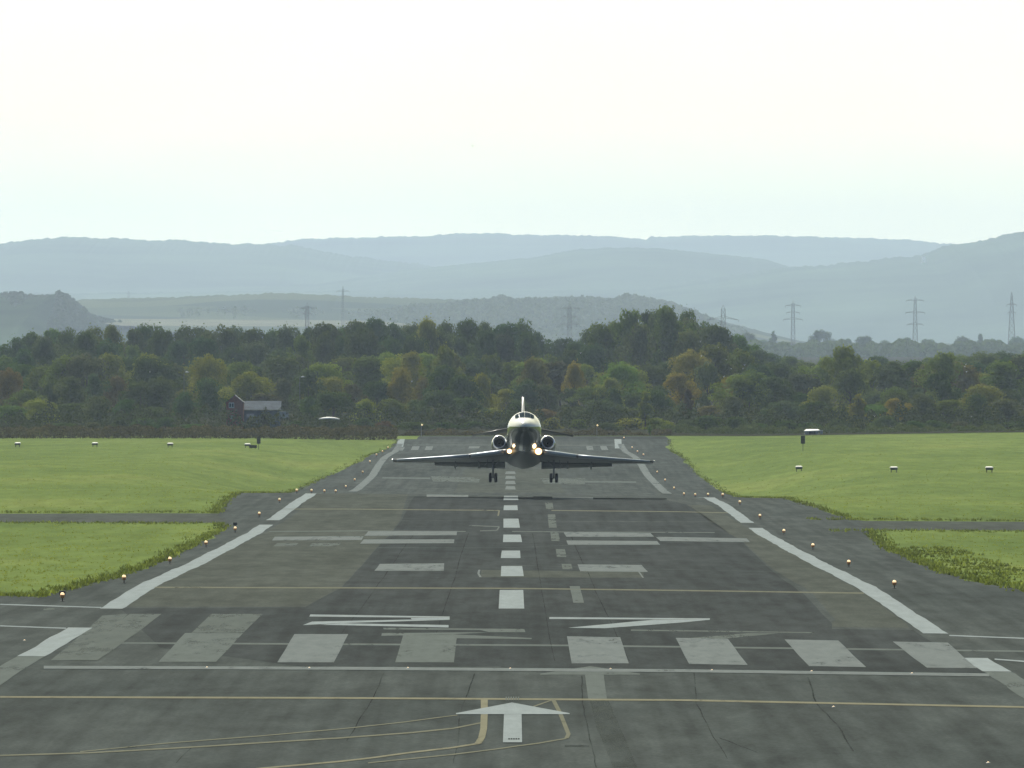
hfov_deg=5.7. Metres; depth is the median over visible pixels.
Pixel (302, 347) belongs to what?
tree
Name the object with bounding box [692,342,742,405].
tree
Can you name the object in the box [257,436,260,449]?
distance board
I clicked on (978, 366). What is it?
tree
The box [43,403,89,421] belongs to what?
tree
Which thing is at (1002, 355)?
tree
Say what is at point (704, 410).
tree
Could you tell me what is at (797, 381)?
tree
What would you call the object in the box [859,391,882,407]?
tree
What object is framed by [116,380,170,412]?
tree
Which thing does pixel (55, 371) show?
tree
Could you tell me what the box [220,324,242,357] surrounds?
tree
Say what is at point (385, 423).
bush
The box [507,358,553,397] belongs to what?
tree
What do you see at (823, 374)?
tree
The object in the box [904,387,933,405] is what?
tree
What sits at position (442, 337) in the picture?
tree
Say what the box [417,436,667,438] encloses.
perimeter road
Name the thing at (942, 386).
tree
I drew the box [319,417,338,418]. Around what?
canopy
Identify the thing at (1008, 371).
tree
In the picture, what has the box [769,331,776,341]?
tree
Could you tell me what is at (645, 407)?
tree
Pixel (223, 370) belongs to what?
tree
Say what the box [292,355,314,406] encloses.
tree
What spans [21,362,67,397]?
tree
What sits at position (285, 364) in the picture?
tree
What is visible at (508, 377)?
tree
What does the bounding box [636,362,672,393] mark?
tree
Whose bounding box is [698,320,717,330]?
tree
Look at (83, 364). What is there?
tree
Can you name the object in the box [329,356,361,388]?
tree
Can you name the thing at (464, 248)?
hill
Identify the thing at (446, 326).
tree
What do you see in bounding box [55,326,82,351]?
tree
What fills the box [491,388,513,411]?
tree
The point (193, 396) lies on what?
bush
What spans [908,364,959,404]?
tree
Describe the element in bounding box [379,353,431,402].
tree
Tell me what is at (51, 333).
tree
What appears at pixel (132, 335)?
tree
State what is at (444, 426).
bush
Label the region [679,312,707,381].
tree
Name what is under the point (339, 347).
tree
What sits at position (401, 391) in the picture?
tree
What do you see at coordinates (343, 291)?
electricity pylon
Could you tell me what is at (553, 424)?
bush
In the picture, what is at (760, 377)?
tree
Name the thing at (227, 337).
tree
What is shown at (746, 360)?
tree
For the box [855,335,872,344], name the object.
tree
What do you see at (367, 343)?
tree
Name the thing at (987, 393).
tree
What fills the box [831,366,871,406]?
tree
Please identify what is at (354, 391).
tree
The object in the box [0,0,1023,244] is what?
sky
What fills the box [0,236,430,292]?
hill
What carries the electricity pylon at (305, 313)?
on the forest floor at (815, 360)
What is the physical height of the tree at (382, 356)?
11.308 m
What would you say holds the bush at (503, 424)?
on the forest floor at (815, 360)
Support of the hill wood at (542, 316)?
on the hill at (269, 306)
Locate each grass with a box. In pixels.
[0,438,377,592]
[675,433,1023,581]
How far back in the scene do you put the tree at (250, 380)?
1699.30 m
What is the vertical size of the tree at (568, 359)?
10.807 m
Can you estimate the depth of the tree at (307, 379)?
1684.18 m
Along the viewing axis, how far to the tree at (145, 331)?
2174.29 m
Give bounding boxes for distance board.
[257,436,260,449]
[801,436,804,443]
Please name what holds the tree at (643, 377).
on the forest floor at (815, 360)
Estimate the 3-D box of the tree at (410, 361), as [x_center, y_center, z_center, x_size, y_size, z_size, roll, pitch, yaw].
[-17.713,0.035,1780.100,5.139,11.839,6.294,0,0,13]
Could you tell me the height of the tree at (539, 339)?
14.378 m
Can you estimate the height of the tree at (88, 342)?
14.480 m
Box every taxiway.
[0,513,223,522]
[859,521,1023,530]
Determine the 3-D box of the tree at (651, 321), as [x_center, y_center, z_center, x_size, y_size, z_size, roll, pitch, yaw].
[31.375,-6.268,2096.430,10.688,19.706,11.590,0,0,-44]
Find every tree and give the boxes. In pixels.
[0,333,28,358]
[0,347,6,357]
[0,353,13,364]
[0,360,30,404]
[0,367,24,407]
[0,405,35,423]
[1,388,47,411]
[8,328,45,360]
[8,362,40,398]
[9,348,38,385]
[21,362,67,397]
[22,398,59,426]
[29,331,62,367]
[38,352,88,400]
[43,328,60,352]
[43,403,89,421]
[51,376,87,408]
[54,347,88,371]
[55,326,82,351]
[60,330,99,384]
[60,352,114,396]
[80,322,103,350]
[83,373,111,404]
[91,338,122,359]
[94,352,132,412]
[95,323,127,357]
[100,355,136,387]
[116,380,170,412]
[120,343,146,360]
[123,328,147,356]
[124,352,165,410]
[125,355,189,407]
[134,322,165,354]
[141,375,178,415]
[147,324,168,365]
[160,339,194,388]
[162,330,173,364]
[162,363,191,401]
[166,321,197,365]
[178,362,221,400]
[186,335,226,366]
[187,353,229,409]
[189,323,207,350]
[192,361,239,394]
[200,323,240,357]
[217,346,248,366]
[217,368,276,400]
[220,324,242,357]
[220,358,258,392]
[237,327,268,367]
[239,338,269,367]
[244,393,285,410]
[248,366,276,393]
[260,355,304,409]
[262,326,278,358]
[266,347,288,379]
[269,324,304,375]
[284,334,316,364]
[287,367,327,411]
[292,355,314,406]
[301,322,317,349]
[301,376,345,412]
[308,321,342,364]
[308,361,354,387]
[309,390,363,422]
[310,330,337,365]
[327,335,352,361]
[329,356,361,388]
[335,383,368,419]
[336,323,348,340]
[336,326,388,387]
[342,355,390,397]
[343,319,376,358]
[355,380,388,408]
[364,316,390,343]
[371,351,400,371]
[377,318,408,352]
[377,335,403,357]
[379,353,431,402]
[398,350,421,398]
[399,319,419,347]
[399,331,432,376]
[414,313,442,355]
[414,389,464,422]
[417,352,437,394]
[421,361,455,416]
[429,341,465,391]
[430,326,460,359]
[436,317,457,340]
[446,373,486,417]
[447,332,474,379]
[451,353,465,376]
[454,317,481,353]
[458,353,503,397]
[468,326,500,391]
[474,320,493,375]
[481,353,510,404]
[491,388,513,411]
[492,321,523,360]
[493,329,521,382]
[495,359,523,396]
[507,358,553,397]
[511,330,540,362]
[512,317,542,358]
[516,353,552,395]
[532,328,552,357]
[533,361,589,410]
[534,384,560,413]
[536,354,560,397]
[543,335,573,359]
[549,348,582,366]
[559,388,582,409]
[561,358,588,404]
[562,363,603,406]
[565,339,586,361]
[565,386,604,415]
[574,342,612,382]
[578,324,601,367]
[584,318,617,376]
[592,376,624,405]
[593,372,625,391]
[598,360,645,407]
[603,308,649,366]
[605,363,653,402]
[613,323,656,389]
[621,392,648,413]
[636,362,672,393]
[638,391,654,429]
[640,309,654,364]
[643,303,704,394]
[646,305,680,340]
[655,362,676,406]
[662,371,702,410]
[666,325,700,380]
[667,348,722,408]
[677,308,699,372]
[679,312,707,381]
[681,388,693,416]
[689,361,721,412]
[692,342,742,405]
[696,405,723,419]
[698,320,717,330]
[698,324,741,362]
[707,373,771,410]
[715,377,732,416]
[722,348,759,391]
[728,343,739,371]
[729,334,763,358]
[730,370,768,417]
[738,348,771,367]
[741,361,776,410]
[742,332,756,343]
[750,376,800,412]
[764,359,804,399]
[765,353,783,363]
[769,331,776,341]
[779,356,801,371]
[779,372,828,398]
[792,401,831,423]
[794,360,815,379]
[796,355,837,386]
[807,329,835,341]
[820,343,873,405]
[828,361,869,404]
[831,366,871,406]
[845,394,871,423]
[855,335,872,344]
[855,359,889,393]
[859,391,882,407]
[863,404,896,418]
[867,355,888,369]
[867,360,914,402]
[880,398,912,420]
[894,359,925,391]
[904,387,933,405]
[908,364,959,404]
[913,351,962,414]
[921,356,932,362]
[923,370,961,414]
[929,361,983,404]
[934,399,969,421]
[952,335,969,343]
[952,354,971,362]
[952,391,971,410]
[958,351,999,365]
[959,382,1009,407]
[962,360,990,374]
[971,372,991,380]
[977,334,982,342]
[979,356,999,377]
[980,360,1023,394]
[992,389,1023,412]
[995,350,1017,360]
[997,355,1022,381]
[1005,355,1023,388]
[1007,336,1023,344]
[1013,379,1023,405]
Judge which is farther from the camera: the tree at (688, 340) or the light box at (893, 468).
the tree at (688, 340)
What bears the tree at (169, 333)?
on the forest floor at (815, 360)
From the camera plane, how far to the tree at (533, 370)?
1758.98 m
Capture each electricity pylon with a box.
[302,303,312,329]
[336,288,346,327]
[563,304,575,343]
[709,305,736,327]
[783,301,802,344]
[905,296,924,341]
[1007,292,1016,342]
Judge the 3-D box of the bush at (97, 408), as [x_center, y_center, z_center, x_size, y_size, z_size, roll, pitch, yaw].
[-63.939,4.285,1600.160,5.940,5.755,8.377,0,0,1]
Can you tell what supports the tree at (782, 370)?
on the forest floor at (815, 360)
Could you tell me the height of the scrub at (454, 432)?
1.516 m
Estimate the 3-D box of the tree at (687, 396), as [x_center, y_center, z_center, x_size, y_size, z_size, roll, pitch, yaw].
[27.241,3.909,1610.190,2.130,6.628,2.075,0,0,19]
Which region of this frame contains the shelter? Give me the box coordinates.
[804,429,819,433]
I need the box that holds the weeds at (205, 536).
[0,439,1023,597]
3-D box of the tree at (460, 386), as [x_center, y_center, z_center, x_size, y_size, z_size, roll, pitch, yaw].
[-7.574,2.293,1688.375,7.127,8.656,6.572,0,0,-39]
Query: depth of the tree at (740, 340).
2123.33 m
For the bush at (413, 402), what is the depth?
1648.67 m
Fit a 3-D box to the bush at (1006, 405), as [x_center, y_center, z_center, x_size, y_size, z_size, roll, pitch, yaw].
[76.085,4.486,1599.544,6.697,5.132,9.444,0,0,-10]
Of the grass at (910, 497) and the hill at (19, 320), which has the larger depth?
the hill at (19, 320)
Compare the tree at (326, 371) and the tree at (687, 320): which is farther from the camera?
the tree at (687, 320)
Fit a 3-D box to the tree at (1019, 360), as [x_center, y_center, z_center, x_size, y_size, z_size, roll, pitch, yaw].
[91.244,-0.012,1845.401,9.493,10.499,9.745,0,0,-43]
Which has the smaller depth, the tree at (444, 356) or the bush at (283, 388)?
the bush at (283, 388)
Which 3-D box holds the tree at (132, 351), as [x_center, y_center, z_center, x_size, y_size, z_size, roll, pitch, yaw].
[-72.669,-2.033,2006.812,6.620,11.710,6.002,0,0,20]
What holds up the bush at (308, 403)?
on the forest floor at (815, 360)
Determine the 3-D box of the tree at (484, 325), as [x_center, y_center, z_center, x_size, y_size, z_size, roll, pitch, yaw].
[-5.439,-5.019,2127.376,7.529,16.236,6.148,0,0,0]
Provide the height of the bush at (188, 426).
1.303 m
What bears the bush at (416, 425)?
on the forest floor at (815, 360)
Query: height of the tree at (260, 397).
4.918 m
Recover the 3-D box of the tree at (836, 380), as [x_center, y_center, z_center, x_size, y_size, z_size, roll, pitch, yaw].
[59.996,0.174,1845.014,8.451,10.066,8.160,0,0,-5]
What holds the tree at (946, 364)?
on the forest floor at (815, 360)
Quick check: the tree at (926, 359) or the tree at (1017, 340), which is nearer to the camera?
the tree at (926, 359)
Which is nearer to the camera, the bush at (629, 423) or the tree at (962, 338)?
the bush at (629, 423)
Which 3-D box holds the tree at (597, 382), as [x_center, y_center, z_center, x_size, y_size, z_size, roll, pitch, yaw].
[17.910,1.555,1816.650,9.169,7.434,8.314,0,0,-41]
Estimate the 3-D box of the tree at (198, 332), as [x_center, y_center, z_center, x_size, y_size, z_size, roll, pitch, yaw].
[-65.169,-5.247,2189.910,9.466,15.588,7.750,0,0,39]
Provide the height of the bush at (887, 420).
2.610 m
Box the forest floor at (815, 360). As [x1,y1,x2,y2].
[0,356,1023,435]
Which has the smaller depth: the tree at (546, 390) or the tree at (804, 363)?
the tree at (546, 390)
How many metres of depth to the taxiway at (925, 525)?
647.13 m
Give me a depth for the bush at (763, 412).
1599.24 m
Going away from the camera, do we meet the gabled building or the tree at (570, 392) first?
the gabled building
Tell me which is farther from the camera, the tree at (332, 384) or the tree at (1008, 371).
the tree at (1008, 371)
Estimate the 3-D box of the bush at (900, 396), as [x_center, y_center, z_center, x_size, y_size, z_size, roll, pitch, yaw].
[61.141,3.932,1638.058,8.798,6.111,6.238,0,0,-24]
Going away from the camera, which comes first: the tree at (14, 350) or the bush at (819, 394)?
the bush at (819, 394)
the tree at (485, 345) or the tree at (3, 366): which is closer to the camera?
the tree at (3, 366)
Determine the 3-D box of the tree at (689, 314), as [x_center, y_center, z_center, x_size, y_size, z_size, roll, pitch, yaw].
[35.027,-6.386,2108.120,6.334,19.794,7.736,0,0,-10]
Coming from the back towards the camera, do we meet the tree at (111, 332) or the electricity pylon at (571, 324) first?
the electricity pylon at (571, 324)
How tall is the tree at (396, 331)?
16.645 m
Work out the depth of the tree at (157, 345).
2005.28 m
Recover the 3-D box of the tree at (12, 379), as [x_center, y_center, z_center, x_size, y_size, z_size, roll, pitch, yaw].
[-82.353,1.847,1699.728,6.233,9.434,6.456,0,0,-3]
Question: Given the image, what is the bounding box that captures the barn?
[244,401,281,428]
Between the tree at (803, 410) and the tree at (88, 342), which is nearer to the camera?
the tree at (803, 410)
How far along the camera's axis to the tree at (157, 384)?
1685.48 m
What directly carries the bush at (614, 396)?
on the forest floor at (815, 360)
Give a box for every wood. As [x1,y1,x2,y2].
[0,290,134,337]
[178,293,747,338]
[748,338,1023,356]
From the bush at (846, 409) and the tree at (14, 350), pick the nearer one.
the bush at (846, 409)
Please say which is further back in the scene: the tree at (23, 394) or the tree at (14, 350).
the tree at (14, 350)
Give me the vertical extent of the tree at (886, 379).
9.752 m
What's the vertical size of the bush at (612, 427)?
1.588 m
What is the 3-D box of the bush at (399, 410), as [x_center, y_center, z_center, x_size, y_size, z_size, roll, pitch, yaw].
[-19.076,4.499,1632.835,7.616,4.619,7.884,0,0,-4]
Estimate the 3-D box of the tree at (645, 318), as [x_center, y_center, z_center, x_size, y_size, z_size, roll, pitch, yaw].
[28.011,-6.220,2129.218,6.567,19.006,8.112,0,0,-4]
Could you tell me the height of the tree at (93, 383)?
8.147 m
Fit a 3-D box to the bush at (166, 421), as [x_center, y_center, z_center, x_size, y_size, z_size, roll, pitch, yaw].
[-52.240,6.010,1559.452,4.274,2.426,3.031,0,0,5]
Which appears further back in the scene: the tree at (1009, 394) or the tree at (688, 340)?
the tree at (688, 340)
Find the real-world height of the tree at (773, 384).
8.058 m
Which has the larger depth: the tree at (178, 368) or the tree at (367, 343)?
the tree at (367, 343)
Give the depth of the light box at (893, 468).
986.88 m
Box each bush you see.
[32,380,64,415]
[79,395,112,424]
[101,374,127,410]
[111,398,144,426]
[151,417,177,428]
[168,389,199,414]
[168,390,199,422]
[180,424,209,429]
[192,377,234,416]
[268,378,300,415]
[296,397,326,423]
[349,399,382,422]
[353,417,375,426]
[374,421,393,426]
[375,398,413,424]
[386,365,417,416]
[392,422,434,430]
[400,399,433,420]
[410,377,432,413]
[428,422,462,428]
[471,372,500,419]
[478,408,506,421]
[488,422,508,428]
[505,397,530,422]
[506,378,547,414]
[531,408,563,421]
[540,417,561,428]
[553,406,586,424]
[568,419,588,428]
[571,399,630,425]
[592,422,624,431]
[604,386,624,407]
[615,418,649,428]
[634,388,675,422]
[640,418,675,429]
[648,385,669,412]
[666,399,693,423]
[694,415,722,428]
[713,395,756,423]
[723,416,748,432]
[751,408,773,425]
[766,400,815,423]
[772,419,798,429]
[798,422,821,428]
[799,383,841,418]
[827,406,866,423]
[865,416,901,427]
[873,386,908,416]
[881,391,915,423]
[906,392,937,421]
[924,419,953,428]
[963,391,991,426]
[989,396,1023,426]
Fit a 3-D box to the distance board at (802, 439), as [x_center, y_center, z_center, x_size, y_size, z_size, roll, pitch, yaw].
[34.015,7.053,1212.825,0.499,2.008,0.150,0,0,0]
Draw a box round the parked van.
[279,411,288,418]
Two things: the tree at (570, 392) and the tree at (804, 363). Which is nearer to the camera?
the tree at (570, 392)
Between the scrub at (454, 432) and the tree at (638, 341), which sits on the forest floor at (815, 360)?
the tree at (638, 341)
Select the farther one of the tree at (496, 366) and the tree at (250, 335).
the tree at (250, 335)
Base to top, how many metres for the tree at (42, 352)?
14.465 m
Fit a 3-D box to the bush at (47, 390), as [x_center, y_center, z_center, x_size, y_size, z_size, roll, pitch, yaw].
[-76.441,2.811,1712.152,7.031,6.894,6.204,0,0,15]
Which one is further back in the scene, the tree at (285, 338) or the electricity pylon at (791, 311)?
the electricity pylon at (791, 311)
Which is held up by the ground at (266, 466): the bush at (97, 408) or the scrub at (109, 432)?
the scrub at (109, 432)
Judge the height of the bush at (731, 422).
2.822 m
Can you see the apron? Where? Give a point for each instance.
(11, 600)
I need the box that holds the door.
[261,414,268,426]
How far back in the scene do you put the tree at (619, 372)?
1733.72 m
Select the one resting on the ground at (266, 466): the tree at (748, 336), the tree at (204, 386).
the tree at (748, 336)
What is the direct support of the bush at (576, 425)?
on the forest floor at (815, 360)
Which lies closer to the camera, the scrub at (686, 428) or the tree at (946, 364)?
the scrub at (686, 428)
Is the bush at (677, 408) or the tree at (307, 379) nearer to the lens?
the bush at (677, 408)
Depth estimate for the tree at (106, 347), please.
2015.79 m
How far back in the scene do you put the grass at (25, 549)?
693.35 m
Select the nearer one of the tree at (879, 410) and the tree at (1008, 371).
the tree at (879, 410)
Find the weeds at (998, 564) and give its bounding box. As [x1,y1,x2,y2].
[879,545,1023,590]
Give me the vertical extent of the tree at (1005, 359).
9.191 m
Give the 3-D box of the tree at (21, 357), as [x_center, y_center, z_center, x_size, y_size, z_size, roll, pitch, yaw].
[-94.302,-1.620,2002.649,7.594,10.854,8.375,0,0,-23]
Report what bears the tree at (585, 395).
on the forest floor at (815, 360)
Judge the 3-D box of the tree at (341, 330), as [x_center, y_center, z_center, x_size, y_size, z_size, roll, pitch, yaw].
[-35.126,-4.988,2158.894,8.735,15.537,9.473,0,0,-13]
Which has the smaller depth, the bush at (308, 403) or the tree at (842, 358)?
the bush at (308, 403)
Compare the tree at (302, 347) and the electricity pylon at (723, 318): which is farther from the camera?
the electricity pylon at (723, 318)
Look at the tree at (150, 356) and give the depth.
1797.64 m
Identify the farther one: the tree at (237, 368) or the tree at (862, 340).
the tree at (862, 340)
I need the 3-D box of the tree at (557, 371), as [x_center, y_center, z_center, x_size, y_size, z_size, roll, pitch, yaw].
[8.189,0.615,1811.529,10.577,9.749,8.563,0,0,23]
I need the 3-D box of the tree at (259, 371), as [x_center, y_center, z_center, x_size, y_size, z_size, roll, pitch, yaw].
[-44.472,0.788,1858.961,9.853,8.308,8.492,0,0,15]
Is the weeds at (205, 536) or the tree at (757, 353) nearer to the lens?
the weeds at (205, 536)
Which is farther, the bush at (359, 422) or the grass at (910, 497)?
the bush at (359, 422)
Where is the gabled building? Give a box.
[225,395,244,427]
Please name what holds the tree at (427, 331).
on the forest floor at (815, 360)
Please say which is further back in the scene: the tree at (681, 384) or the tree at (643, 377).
the tree at (643, 377)
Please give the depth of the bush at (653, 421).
1556.67 m
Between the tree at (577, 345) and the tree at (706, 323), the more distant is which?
the tree at (706, 323)
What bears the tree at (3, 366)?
on the forest floor at (815, 360)
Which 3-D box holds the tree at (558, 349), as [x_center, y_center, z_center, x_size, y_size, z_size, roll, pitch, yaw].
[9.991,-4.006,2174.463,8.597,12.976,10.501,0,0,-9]
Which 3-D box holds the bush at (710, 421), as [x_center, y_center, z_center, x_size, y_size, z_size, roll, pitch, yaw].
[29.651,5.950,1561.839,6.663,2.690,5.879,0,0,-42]
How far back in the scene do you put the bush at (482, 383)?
1697.95 m
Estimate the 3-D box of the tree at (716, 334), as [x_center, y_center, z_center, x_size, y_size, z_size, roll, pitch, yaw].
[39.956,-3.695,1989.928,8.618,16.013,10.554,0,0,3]
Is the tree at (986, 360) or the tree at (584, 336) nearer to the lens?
the tree at (986, 360)
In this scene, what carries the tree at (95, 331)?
on the forest floor at (815, 360)
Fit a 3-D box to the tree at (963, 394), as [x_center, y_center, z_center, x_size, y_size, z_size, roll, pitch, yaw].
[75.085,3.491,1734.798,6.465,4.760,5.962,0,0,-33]
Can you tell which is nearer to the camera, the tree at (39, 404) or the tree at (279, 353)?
the tree at (39, 404)
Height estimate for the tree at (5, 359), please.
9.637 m
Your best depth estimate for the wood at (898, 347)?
5912.16 m
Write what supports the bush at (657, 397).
on the forest floor at (815, 360)
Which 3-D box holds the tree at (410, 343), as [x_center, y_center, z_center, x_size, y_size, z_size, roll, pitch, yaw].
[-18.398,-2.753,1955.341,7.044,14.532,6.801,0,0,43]
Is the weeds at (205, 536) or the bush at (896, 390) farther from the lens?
the bush at (896, 390)
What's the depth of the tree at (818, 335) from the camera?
6446.97 m
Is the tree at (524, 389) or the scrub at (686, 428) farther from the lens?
the tree at (524, 389)
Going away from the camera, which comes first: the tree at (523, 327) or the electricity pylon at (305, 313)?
the tree at (523, 327)
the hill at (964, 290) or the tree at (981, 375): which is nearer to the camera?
the tree at (981, 375)
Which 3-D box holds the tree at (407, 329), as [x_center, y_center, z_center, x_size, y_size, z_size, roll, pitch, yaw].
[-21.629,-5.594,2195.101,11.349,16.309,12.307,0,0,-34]
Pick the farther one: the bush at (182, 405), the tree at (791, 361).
the tree at (791, 361)
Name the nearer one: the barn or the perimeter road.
the perimeter road
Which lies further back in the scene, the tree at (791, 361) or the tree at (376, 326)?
the tree at (791, 361)
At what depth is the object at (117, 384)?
1747.57 m
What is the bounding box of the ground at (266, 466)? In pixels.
[0,353,1023,592]
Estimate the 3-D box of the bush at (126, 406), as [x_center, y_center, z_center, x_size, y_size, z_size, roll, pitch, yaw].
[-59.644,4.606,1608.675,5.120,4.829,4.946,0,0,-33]
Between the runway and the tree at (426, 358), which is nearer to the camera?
the runway
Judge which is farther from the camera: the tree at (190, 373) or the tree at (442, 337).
the tree at (442, 337)
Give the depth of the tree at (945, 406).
1599.88 m
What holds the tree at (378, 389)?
on the forest floor at (815, 360)
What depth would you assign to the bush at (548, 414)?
1633.78 m
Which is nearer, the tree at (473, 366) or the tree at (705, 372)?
the tree at (705, 372)
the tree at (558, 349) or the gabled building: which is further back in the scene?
the tree at (558, 349)
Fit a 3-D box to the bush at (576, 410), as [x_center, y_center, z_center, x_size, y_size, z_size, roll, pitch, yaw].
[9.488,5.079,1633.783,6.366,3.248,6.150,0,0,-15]
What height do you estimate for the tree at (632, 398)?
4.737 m
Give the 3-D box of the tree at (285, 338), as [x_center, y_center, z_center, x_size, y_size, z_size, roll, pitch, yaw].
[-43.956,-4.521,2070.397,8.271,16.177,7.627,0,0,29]
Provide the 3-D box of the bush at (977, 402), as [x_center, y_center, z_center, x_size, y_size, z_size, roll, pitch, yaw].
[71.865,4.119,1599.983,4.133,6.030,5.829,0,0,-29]
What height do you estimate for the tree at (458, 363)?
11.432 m
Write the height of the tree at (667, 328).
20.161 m
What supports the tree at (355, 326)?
on the forest floor at (815, 360)
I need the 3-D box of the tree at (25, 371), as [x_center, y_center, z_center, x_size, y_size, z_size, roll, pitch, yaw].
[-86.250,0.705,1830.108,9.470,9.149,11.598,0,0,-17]
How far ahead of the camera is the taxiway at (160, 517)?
663.98 m
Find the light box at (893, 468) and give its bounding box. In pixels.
[890,466,897,472]
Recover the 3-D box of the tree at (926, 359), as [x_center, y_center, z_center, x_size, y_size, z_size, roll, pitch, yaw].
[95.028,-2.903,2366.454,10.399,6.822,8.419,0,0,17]
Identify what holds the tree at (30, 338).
on the forest floor at (815, 360)
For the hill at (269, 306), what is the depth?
9974.65 m
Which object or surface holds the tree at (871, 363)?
on the forest floor at (815, 360)
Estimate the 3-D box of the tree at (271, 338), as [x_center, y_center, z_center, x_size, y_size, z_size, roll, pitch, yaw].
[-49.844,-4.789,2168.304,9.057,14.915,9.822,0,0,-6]
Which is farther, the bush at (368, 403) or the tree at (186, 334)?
the tree at (186, 334)
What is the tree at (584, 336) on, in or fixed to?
on the forest floor at (815, 360)
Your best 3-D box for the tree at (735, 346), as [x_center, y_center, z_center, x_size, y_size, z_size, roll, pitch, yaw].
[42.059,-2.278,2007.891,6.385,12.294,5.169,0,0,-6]
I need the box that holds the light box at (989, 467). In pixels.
[985,466,992,472]
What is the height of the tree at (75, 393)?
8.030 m
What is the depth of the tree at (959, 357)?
2301.50 m
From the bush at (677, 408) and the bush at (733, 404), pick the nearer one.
the bush at (733, 404)
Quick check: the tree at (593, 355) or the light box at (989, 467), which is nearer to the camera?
the light box at (989, 467)
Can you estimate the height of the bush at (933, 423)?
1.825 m
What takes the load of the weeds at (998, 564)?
on the ground at (266, 466)
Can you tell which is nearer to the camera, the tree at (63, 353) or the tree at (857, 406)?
the tree at (857, 406)
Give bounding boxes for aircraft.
[392,397,654,482]
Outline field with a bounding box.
[105,319,416,326]
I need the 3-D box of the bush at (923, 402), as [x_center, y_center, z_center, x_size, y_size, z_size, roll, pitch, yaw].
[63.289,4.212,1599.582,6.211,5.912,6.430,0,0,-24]
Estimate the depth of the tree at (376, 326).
2112.02 m
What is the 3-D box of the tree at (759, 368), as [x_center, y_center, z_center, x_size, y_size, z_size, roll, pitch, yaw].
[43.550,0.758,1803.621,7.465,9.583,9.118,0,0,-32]
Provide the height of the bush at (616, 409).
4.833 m
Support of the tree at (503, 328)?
on the forest floor at (815, 360)
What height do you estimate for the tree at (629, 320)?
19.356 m
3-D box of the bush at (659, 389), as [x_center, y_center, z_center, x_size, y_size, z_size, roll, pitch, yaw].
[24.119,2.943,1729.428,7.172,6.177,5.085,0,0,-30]
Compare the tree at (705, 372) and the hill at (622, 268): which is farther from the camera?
the hill at (622, 268)
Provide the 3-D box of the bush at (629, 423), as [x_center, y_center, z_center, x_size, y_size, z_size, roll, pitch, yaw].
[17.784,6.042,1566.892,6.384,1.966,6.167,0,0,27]
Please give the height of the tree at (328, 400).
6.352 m
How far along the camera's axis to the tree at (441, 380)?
1705.98 m
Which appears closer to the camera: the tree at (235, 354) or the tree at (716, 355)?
the tree at (716, 355)
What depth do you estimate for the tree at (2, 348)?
2155.84 m
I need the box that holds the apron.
[0,596,37,613]
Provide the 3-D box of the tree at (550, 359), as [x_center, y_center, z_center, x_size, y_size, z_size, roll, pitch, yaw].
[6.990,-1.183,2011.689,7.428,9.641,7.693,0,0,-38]
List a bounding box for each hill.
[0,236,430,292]
[0,294,552,352]
[24,232,1023,343]
[28,247,800,293]
[77,292,953,347]
[255,233,951,266]
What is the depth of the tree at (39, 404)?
1600.63 m
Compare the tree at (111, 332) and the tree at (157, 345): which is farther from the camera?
the tree at (111, 332)
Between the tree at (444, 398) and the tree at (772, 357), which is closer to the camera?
the tree at (444, 398)
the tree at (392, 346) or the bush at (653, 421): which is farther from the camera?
the tree at (392, 346)
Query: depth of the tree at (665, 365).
1857.58 m
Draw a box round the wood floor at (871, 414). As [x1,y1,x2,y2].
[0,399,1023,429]
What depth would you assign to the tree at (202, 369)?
1758.71 m
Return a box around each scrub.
[0,424,397,439]
[398,426,672,435]
[656,422,1023,433]
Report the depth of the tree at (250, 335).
2055.64 m
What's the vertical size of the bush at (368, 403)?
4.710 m
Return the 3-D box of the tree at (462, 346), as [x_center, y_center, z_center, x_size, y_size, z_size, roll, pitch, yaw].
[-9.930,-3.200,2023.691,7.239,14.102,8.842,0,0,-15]
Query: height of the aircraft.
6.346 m
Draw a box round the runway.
[0,439,1023,767]
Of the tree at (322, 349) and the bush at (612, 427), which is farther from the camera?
the tree at (322, 349)
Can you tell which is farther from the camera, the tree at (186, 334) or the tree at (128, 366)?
the tree at (186, 334)
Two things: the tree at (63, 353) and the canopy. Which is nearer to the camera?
the canopy
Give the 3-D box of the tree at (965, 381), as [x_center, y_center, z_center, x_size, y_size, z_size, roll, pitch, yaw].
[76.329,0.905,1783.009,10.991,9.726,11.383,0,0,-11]
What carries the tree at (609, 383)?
on the forest floor at (815, 360)
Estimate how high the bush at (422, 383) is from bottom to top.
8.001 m
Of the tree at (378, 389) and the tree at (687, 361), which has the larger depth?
the tree at (687, 361)
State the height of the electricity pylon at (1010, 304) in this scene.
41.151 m
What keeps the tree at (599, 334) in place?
on the forest floor at (815, 360)
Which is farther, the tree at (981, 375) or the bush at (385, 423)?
the tree at (981, 375)
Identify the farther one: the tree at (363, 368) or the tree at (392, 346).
the tree at (392, 346)
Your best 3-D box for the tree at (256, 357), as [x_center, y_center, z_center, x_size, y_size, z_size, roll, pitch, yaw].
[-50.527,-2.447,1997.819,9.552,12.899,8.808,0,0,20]
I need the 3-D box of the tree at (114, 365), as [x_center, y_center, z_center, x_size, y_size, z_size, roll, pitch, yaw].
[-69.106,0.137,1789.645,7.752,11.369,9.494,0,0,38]

